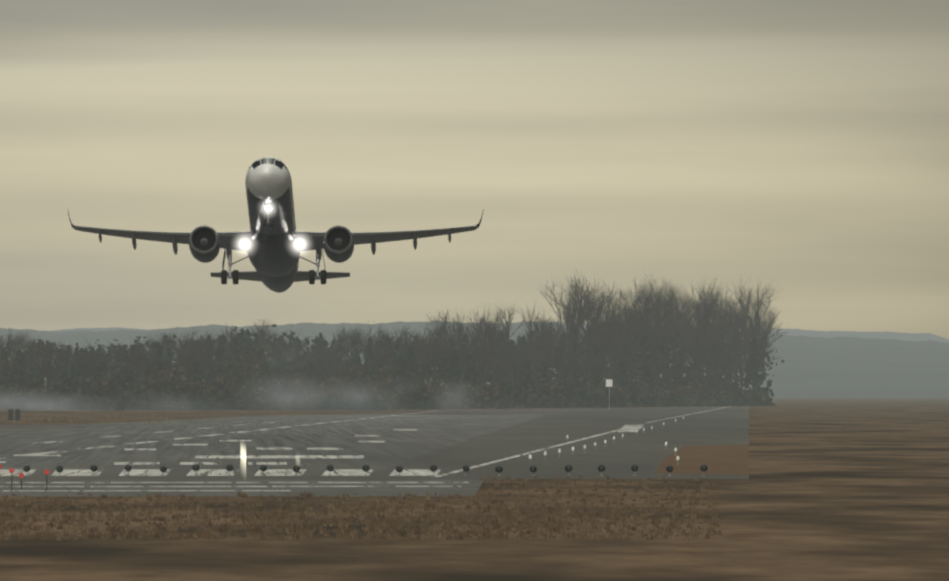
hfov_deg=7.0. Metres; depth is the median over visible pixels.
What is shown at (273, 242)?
airplane
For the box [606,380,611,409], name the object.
sign
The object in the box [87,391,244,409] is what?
mist
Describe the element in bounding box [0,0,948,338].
sky
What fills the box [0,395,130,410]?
mist
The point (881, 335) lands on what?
hill
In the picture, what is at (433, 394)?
mist
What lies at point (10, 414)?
cabinets
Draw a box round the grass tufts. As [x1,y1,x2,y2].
[0,414,720,539]
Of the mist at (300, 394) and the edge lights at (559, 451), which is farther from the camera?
the mist at (300, 394)
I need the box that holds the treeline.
[0,271,788,409]
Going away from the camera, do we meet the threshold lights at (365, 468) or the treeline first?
the threshold lights at (365, 468)
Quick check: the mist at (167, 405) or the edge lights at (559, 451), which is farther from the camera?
the mist at (167, 405)
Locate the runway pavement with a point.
(716, 442)
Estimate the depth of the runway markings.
372.17 m
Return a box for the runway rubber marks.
[0,415,528,474]
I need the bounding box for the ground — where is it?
[0,398,948,580]
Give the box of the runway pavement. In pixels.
[0,406,748,496]
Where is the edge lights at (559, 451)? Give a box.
[529,417,683,464]
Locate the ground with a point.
(843, 489)
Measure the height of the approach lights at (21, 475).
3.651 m
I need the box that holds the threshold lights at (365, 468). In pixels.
[23,464,707,475]
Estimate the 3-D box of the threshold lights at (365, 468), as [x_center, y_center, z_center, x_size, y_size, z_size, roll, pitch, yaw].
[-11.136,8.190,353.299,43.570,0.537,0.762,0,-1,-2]
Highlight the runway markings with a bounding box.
[0,406,730,490]
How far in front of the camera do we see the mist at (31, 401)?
1567.74 m
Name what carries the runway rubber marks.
on the runway pavement
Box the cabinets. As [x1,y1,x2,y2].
[8,409,20,420]
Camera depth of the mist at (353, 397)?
1539.91 m
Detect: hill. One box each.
[0,321,948,397]
[43,321,948,342]
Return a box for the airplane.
[68,157,483,292]
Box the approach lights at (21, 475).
[0,464,48,491]
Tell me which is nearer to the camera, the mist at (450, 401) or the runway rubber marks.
the runway rubber marks
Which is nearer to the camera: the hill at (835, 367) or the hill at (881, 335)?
the hill at (835, 367)

